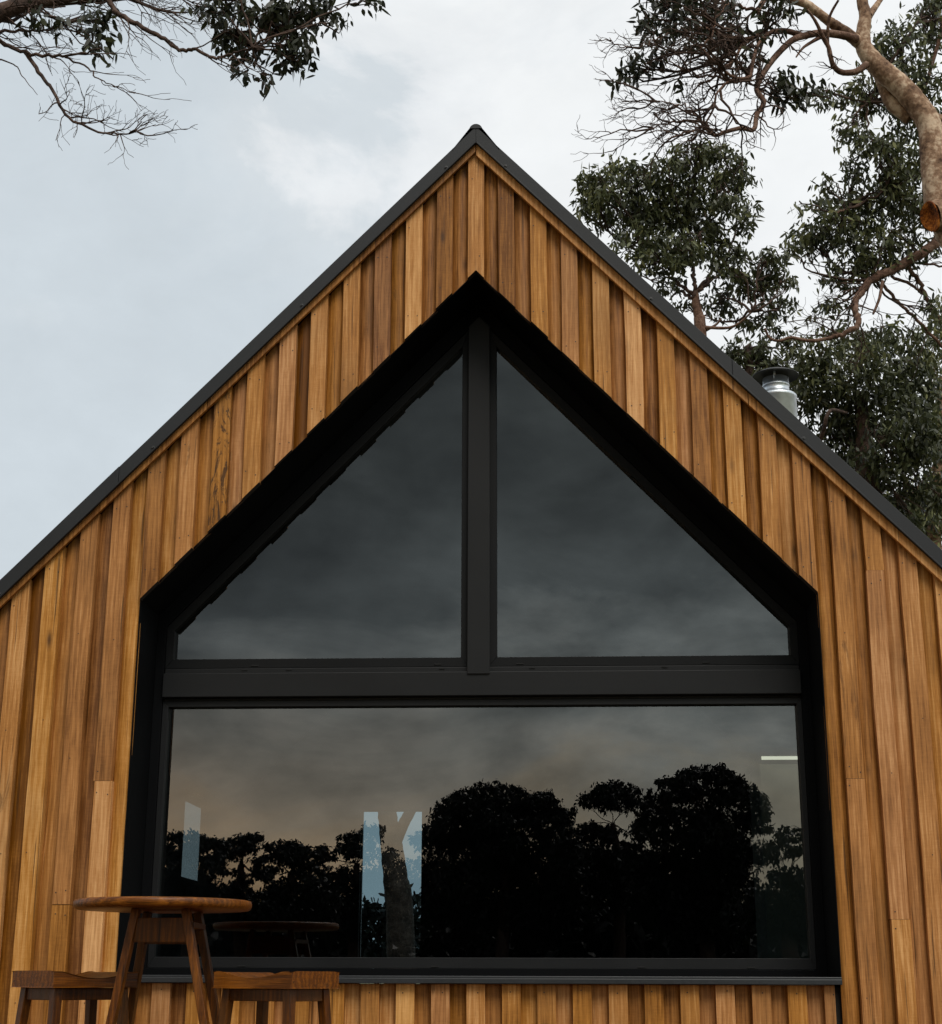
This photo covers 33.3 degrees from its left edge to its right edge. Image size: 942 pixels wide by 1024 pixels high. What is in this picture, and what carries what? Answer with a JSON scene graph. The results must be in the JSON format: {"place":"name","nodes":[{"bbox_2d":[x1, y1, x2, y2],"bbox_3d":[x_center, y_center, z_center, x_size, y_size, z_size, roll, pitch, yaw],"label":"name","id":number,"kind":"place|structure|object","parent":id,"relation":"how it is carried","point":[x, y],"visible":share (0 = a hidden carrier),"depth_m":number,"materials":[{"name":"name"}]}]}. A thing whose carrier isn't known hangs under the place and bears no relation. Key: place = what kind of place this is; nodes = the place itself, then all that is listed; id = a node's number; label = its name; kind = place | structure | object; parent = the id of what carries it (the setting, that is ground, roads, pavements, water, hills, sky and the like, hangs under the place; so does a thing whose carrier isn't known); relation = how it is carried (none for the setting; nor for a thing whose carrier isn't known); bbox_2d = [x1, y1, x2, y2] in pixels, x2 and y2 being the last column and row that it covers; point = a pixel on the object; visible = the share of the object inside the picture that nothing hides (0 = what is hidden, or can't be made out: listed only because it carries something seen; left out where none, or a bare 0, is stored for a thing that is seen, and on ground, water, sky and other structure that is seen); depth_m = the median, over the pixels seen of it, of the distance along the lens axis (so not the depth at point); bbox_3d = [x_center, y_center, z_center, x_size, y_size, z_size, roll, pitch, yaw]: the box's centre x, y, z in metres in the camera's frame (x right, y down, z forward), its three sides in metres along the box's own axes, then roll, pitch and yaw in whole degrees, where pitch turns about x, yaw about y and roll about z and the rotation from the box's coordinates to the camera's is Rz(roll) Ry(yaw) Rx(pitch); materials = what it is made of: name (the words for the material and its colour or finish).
{"place":"outdoors","nodes":[
{"label":"outdoors","id":0,"kind":"place"},
{"bbox_2d":[0,0,941,578],"label":"sky","id":1,"kind":"structure","parent":0,"point":[125,290],"materials":[{"name":"white"}]},
{"bbox_3d":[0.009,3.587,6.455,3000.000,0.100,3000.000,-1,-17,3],"label":"ground","id":2,"kind":"structure","parent":0,"visible":0},
{"bbox_2d":[0,0,390,165],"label":"overhanging tree","id":3,"kind":"object","parent":2,"relation":"on","point":[277,20],"visible":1,"depth_m":11.77,"materials":[{"name":"green plant"}]},
{"bbox_2d":[0,124,941,1023],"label":"gabled cabin","id":4,"kind":"object","parent":2,"relation":"on","point":[476,574],"visible":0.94,"depth_m":7.56,"materials":[{"name":"brown wood"}]},
{"bbox_2d":[116,274,841,984],"bbox_3d":[0.031,0.491,7.597,3.192,3.414,0.494,-1,-17,3],"label":"window","id":5,"kind":"structure","parent":4,"relation":"in","point":[478,683],"depth_m":7.62,"materials":[{"name":"black glass"}]},
{"bbox_2d":[567,137,801,339],"bbox_3d":[2.813,0.983,19.771,3.196,12.639,1.905,3,-17,-8],"label":"rounded gum","id":6,"kind":"object","parent":2,"relation":"on","point":[637,212],"visible":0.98,"depth_m":21.02,"materials":[{"name":"green plant"}]},
{"bbox_2d":[571,0,941,247],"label":"mottled gum","id":7,"kind":"object","parent":2,"relation":"on","point":[905,99],"visible":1,"depth_m":13.28,"materials":[{"name":"green plant"}]},
{"bbox_2d":[720,326,816,401],"bbox_3d":[4.181,2.441,21.208,1.655,10.678,0.926,-1,-17,3],"label":"gum","id":8,"kind":"object","parent":2,"relation":"on","point":[757,358],"visible":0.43,"depth_m":22.51,"materials":[{"name":"green plant"}]},
{"bbox_2d":[764,0,941,382],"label":"crooked gum","id":9,"kind":"object","parent":2,"relation":"on","point":[887,187],"visible":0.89,"depth_m":17.63,"materials":[{"name":"green plant"}]},
{"bbox_2d":[780,314,941,532],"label":"dense gum","id":10,"kind":"object","parent":2,"relation":"on","point":[903,422],"visible":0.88,"depth_m":21.01,"materials":[{"name":"green plant"}]},
{"bbox_2d":[886,287,941,549],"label":"pale gum","id":11,"kind":"object","parent":2,"relation":"on","point":[934,536],"visible":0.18,"depth_m":25.04,"materials":[{"name":"green plant"}]},
{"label":"deck","id":12,"kind":"structure","parent":2,"relation":"on","visible":0},
{"bbox_2d":[12,971,137,1023],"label":"bar stool","id":13,"kind":"object","parent":12,"relation":"on","point":[56,988],"visible":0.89,"depth_m":6.06,"materials":[{"name":"brown wood"}]},
{"bbox_2d":[73,896,251,1023],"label":"bar table","id":14,"kind":"object","parent":12,"relation":"on","point":[145,930],"visible":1,"depth_m":6.00,"materials":[{"name":"brown wood"}]},
{"bbox_2d":[213,971,339,1023],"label":"bar stool","id":15,"kind":"object","parent":12,"relation":"on","point":[289,989],"visible":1,"depth_m":5.93,"materials":[{"name":"brown wood"}]}
]}

